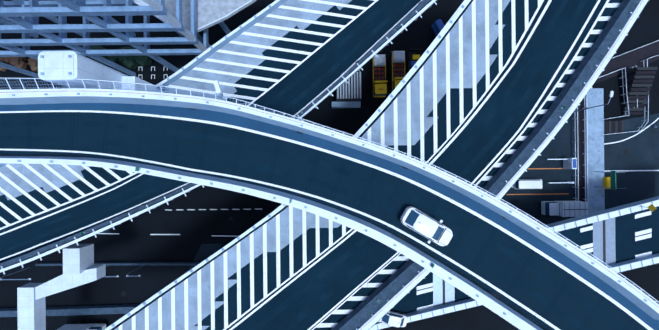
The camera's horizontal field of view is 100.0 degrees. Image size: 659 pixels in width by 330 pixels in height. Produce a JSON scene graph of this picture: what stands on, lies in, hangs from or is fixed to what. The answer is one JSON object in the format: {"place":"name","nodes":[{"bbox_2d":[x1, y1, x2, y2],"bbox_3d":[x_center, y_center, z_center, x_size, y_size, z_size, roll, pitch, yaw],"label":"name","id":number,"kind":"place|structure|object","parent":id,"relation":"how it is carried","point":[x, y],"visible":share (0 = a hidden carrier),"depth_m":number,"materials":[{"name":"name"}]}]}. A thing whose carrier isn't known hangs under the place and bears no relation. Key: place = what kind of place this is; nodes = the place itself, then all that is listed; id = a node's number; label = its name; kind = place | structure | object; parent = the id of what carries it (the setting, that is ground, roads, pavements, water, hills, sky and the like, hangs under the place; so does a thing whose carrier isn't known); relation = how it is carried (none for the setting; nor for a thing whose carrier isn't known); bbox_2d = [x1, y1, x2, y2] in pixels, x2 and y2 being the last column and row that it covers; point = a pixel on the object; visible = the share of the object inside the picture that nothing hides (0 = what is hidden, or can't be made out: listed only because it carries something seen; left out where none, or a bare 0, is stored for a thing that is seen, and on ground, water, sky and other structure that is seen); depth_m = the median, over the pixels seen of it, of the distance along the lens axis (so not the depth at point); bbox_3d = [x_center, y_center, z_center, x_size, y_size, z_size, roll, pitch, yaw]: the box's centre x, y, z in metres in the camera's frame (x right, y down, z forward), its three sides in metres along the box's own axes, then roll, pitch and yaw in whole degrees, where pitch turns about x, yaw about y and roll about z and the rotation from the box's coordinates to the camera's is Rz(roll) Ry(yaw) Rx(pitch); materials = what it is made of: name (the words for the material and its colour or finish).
{"place":"outdoors","nodes":[
{"label":"outdoors","id":0,"kind":"place"},
{"bbox_2d":[0,57,37,71],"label":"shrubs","id":1,"kind":"object","parent":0,"point":[18,62],"visible":0.67,"depth_m":48.25,"materials":[{"name":"brown plant"}]},
{"bbox_2d":[0,265,143,279],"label":"street light bars","id":2,"kind":"object","parent":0,"point":[104,276],"visible":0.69,"depth_m":44.46,"materials":[{"name":"grey metal"}]},
{"bbox_2d":[0,103,658,329],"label":"road surface","id":3,"kind":"object","parent":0,"point":[583,282],"visible":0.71,"depth_m":22.44,"materials":[{"name":"asphalt"}]},
{"bbox_2d":[0,120,628,329],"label":"road tracks","id":4,"kind":"object","parent":3,"relation":"on","point":[555,282],"visible":1,"depth_m":22.44},
{"bbox_2d":[27,112,633,329],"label":"road seams","id":5,"kind":"object","parent":3,"relation":"on","point":[330,197],"visible":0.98,"depth_m":22.44,"materials":[{"name":"asphalt"}]},
{"bbox_2d":[400,206,454,246],"bbox_3d":[7.721,4.886,21.686,4.274,1.492,2.080,30,90,0],"label":"white sedan car","id":6,"kind":"object","parent":3,"relation":"on","point":[432,230],"visible":1,"depth_m":21.31,"materials":[{"name":"white metal"}]},
{"bbox_2d":[0,0,658,329],"bbox_3d":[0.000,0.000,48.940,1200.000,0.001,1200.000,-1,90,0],"label":"ground","id":7,"kind":"structure","parent":0,"point":[134,240],"depth_m":48.94,"materials":[{"name":"black asphalt"}]},
{"bbox_2d":[17,244,105,329],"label":"support pillar","id":8,"kind":"structure","parent":7,"relation":"on","point":[79,268],"depth_m":36.97,"materials":[{"name":"white concrete"}]},
{"bbox_2d":[57,321,105,329],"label":"car","id":9,"kind":"object","parent":7,"relation":"on","point":[78,325],"visible":1,"depth_m":47.22,"materials":[{"name":"white metal"}]},
{"bbox_2d":[0,262,200,316],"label":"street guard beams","id":10,"kind":"structure","parent":7,"relation":"on","point":[81,310],"depth_m":48.07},
{"bbox_2d":[92,46,108,62],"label":"shrub","id":11,"kind":"object","parent":7,"relation":"on","point":[99,48],"visible":0.21,"depth_m":47.60,"materials":[{"name":"green plant"}]},
{"bbox_2d":[38,51,163,92],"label":"white pier","id":12,"kind":"structure","parent":7,"relation":"on","point":[93,71],"depth_m":22.57,"materials":[{"name":"white concrete"}]},
{"bbox_2d":[40,54,73,76],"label":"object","id":13,"kind":"object","parent":12,"relation":"on","point":[56,65],"visible":1,"depth_m":20.88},
{"bbox_2d":[107,56,118,62],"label":"tree","id":14,"kind":"object","parent":7,"relation":"on","point":[114,59],"visible":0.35,"depth_m":47.77,"materials":[{"name":"green plant"}]},
{"bbox_2d":[0,0,230,76],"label":"building frame","id":15,"kind":"object","parent":7,"relation":"on","point":[30,13],"depth_m":35.44,"materials":[{"name":"metal"}]},
{"bbox_2d":[132,0,255,35],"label":"dotted roof frame","id":16,"kind":"object","parent":15,"relation":"attached to","point":[204,27],"visible":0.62,"depth_m":36.84,"materials":[{"name":"white metal"}]},
{"bbox_2d":[142,0,249,30],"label":"dotted roof","id":17,"kind":"structure","parent":16,"relation":"on","point":[209,11],"depth_m":36.94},
{"bbox_2d":[122,56,138,68],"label":"tree","id":18,"kind":"object","parent":7,"relation":"on","point":[129,62],"visible":0.73,"depth_m":47.63,"materials":[{"name":"green plant"}]},
{"bbox_2d":[136,55,151,66],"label":"tree","id":19,"kind":"object","parent":7,"relation":"on","point":[143,60],"visible":0.73,"depth_m":47.67,"materials":[{"name":"green plant"}]},
{"bbox_2d":[188,244,220,270],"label":"paved street band","id":20,"kind":"object","parent":7,"relation":"on","point":[205,251],"visible":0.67,"depth_m":48.94,"materials":[{"name":"black asphalt"}]},
{"bbox_2d":[184,22,230,47],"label":"dotted roof columns","id":21,"kind":"structure","parent":7,"relation":"on","point":[222,26],"depth_m":42.03,"materials":[{"name":"metal"}]},
{"bbox_2d":[332,71,361,107],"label":"ribbed shed","id":22,"kind":"object","parent":7,"relation":"on","point":[349,94],"visible":0.71,"depth_m":45.94,"materials":[{"name":"grey metal"}]},
{"bbox_2d":[100,149,646,295],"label":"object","id":23,"kind":"object","parent":7,"relation":"on","point":[617,200],"visible":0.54,"depth_m":48.93,"materials":[{"name":"black"}]},
{"bbox_2d":[98,99,658,236],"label":"road markings","id":24,"kind":"object","parent":7,"relation":"on","point":[636,167],"visible":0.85,"depth_m":48.94,"materials":[{"name":"white"}]},
{"bbox_2d":[372,54,386,96],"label":"yellow truck","id":25,"kind":"object","parent":7,"relation":"on","point":[379,89],"visible":0.96,"depth_m":47.09,"materials":[{"name":"yellow metal"}]},
{"bbox_2d":[391,51,405,90],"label":"yellow truck","id":26,"kind":"object","parent":7,"relation":"on","point":[398,66],"visible":0.75,"depth_m":47.28,"materials":[{"name":"yellow metal"}]},
{"bbox_2d":[406,49,421,71],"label":"truck","id":27,"kind":"object","parent":7,"relation":"on","point":[412,59],"visible":0.4,"depth_m":47.40,"materials":[{"name":"blue"}]},
{"bbox_2d":[431,19,443,35],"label":"car","id":28,"kind":"object","parent":7,"relation":"on","point":[437,26],"visible":0.48,"depth_m":47.11,"materials":[{"name":"blue metal"}]},
{"bbox_2d":[513,179,541,188],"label":"white van","id":29,"kind":"object","parent":7,"relation":"on","point":[527,183],"visible":0.9,"depth_m":46.98,"materials":[{"name":"white metal"}]},
{"bbox_2d":[541,200,587,216],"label":"truck","id":30,"kind":"object","parent":7,"relation":"on","point":[564,208],"visible":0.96,"depth_m":45.89,"materials":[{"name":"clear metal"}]},
{"bbox_2d":[547,94,587,201],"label":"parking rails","id":31,"kind":"object","parent":7,"relation":"on","point":[575,175],"visible":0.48,"depth_m":48.06,"materials":[{"name":"white metal"}]},
{"bbox_2d":[563,158,576,168],"bbox_3d":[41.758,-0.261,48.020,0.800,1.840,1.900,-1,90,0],"label":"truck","id":32,"kind":"object","parent":7,"relation":"on","point":[570,163],"visible":1,"depth_m":47.45,"materials":[{"name":"white metal"}]},
{"bbox_2d":[574,91,613,111],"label":"street lamp","id":33,"kind":"object","parent":7,"relation":"on","point":[611,94],"visible":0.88,"depth_m":42.37,"materials":[{"name":"white metal"}]},
{"bbox_2d":[584,88,604,213],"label":"support beam","id":34,"kind":"structure","parent":7,"relation":"on","point":[596,195],"depth_m":48.54,"materials":[{"name":"grey concrete"}]},
{"bbox_2d":[595,171,618,189],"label":"green sign","id":35,"kind":"object","parent":7,"relation":"on","point":[613,180],"visible":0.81,"depth_m":45.20,"materials":[{"name":"teal metal"}]},
{"bbox_2d":[603,177,610,188],"bbox_3d":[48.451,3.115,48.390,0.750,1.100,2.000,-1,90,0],"label":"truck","id":36,"kind":"object","parent":7,"relation":"on","point":[606,181],"visible":0.64,"depth_m":47.98,"materials":[{"name":"yellow metal"}]},
{"bbox_2d":[594,41,658,83],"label":"walkway","id":37,"kind":"structure","parent":7,"relation":"on","point":[631,59],"depth_m":48.93,"materials":[{"name":"grey concrete"}]},
{"bbox_2d":[599,40,658,134],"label":"stair railings","id":38,"kind":"object","parent":7,"relation":"on","point":[626,92],"visible":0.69,"depth_m":47.84,"materials":[{"name":"white metal"}]},
{"bbox_2d":[604,67,656,133],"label":"stair steps","id":39,"kind":"structure","parent":7,"relation":"on","point":[638,79],"depth_m":47.84,"materials":[{"name":"grey concrete"}]},
{"bbox_2d":[0,88,658,329],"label":"road parapets","id":40,"kind":"object","parent":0,"point":[404,248],"visible":0.92,"depth_m":21.39,"materials":[{"name":"white concrete"}]},
{"bbox_2d":[302,7,428,117],"bbox_3d":[-17.139,-5.390,33.050,65.207,2.180,15.079,-30,90,0],"label":"guardrail","id":41,"kind":"object","parent":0,"point":[357,70],"visible":0.02,"depth_m":34.04,"materials":[{"name":"grey metal"}]},
{"bbox_2d":[0,0,422,270],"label":"road surface","id":42,"kind":"object","parent":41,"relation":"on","point":[268,57],"visible":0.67,"depth_m":31.94,"materials":[{"name":"paint"}]},
{"bbox_2d":[0,0,411,253],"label":"road tracks","id":43,"kind":"object","parent":42,"relation":"on","point":[305,73],"visible":0.73,"depth_m":31.94},
{"bbox_2d":[0,0,547,329],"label":"barrier","id":44,"kind":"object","parent":42,"relation":"on","point":[405,240],"depth_m":29.94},
{"bbox_2d":[61,1,599,297],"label":"deck drains","id":45,"kind":"object","parent":42,"relation":"on","point":[403,238],"visible":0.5,"depth_m":22.43,"materials":[{"name":"black metal"}]},
{"bbox_2d":[0,0,431,268],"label":"road barriers","id":46,"kind":"object","parent":41,"relation":"on","point":[219,44],"visible":0.48,"depth_m":31.04,"materials":[{"name":"grey concrete"}]},
{"bbox_2d":[111,4,464,326],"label":"guardrail posts","id":47,"kind":"object","parent":46,"relation":"on","point":[269,215],"visible":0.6,"depth_m":28.95,"materials":[{"name":"grey metal"}]},
{"bbox_2d":[80,27,566,303],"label":"kilometre plates","id":48,"kind":"object","parent":46,"relation":"on","point":[290,201],"visible":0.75,"depth_m":21.37,"materials":[{"name":"teal"}]},
{"bbox_2d":[0,0,436,273],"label":"bridge barrier","id":49,"kind":"object","parent":41,"relation":"attached to","point":[76,241],"visible":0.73,"depth_m":30.69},
{"bbox_2d":[114,0,648,329],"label":"road surface","id":50,"kind":"object","parent":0,"point":[438,110],"visible":0.69,"depth_m":29.94,"materials":[{"name":"paint"}]},
{"bbox_2d":[249,0,587,329],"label":"road tracks","id":51,"kind":"object","parent":50,"relation":"on","point":[303,314],"visible":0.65,"depth_m":29.94},
{"bbox_2d":[356,0,647,329],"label":"bridge barrier","id":52,"kind":"object","parent":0,"point":[424,272],"visible":0.73,"depth_m":28.69,"materials":[{"name":"white concrete"}]},
{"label":"road","id":53,"kind":"structure","parent":0,"visible":0},
{"bbox_2d":[104,0,637,329],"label":"road barriers","id":54,"kind":"object","parent":53,"relation":"on","point":[368,306],"visible":0.85,"depth_m":29.04,"materials":[{"name":"white concrete"}]},
{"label":"road","id":55,"kind":"structure","parent":0,"visible":0},
{"bbox_2d":[0,91,657,306],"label":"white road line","id":56,"kind":"object","parent":55,"relation":"on","point":[356,140],"visible":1,"depth_m":21.39,"materials":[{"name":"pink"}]},
{"bbox_2d":[0,78,658,301],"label":"guardrail","id":57,"kind":"object","parent":55,"relation":"on","point":[282,113],"visible":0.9,"depth_m":21.32,"materials":[{"name":"grey metal"}]},
{"bbox_2d":[213,80,226,98],"bbox_3d":[-7.989,-5.447,20.395,0.524,2.090,0.905,-18,90,0],"label":"street lamp","id":58,"kind":"object","parent":57,"relation":"attached to","point":[218,92],"visible":0.88,"depth_m":19.36,"materials":[{"name":"white metal"}]},
{"bbox_2d":[12,93,646,314],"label":"road bolts","id":59,"kind":"object","parent":55,"relation":"on","point":[422,261],"visible":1,"depth_m":21.34,"materials":[{"name":"grey metal"}]},
{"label":"hidden piers","id":60,"kind":"object","parent":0,"visible":0},
{"bbox_2d":[543,196,657,225],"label":"guardrail","id":61,"kind":"object","parent":60,"relation":"on","point":[599,211],"depth_m":41.66,"materials":[{"name":"grey metal"}]},
{"bbox_2d":[369,196,658,329],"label":"road barriers","id":62,"kind":"object","parent":61,"relation":"on","point":[556,227],"visible":0.29,"depth_m":39.09,"materials":[{"name":"white concrete"}]},
{"bbox_2d":[640,204,656,211],"bbox_3d":[43.587,5.798,38.125,0.130,2.630,1.061,-1,90,0],"label":"yellow warning sign","id":63,"kind":"object","parent":62,"relation":"attached to","point":[651,207],"visible":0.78,"depth_m":37.36,"materials":[{"name":"yellow metal"}]},
{"bbox_2d":[390,206,658,313],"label":"road surface","id":64,"kind":"object","parent":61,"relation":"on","point":[627,245],"visible":0.08,"depth_m":39.94,"materials":[{"name":"black asphalt"}]},
{"bbox_2d":[379,311,406,326],"bbox_3d":[8.714,21.746,39.186,4.600,1.492,2.140,13,90,0],"label":"white car","id":65,"kind":"object","parent":64,"relation":"on","point":[394,319],"visible":0.67,"depth_m":38.72,"materials":[{"name":"white metal"}]},
{"bbox_2d":[417,211,651,310],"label":"road markings","id":66,"kind":"object","parent":64,"relation":"on","point":[603,249],"visible":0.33,"depth_m":39.93,"materials":[{"name":"paint"}]}
]}

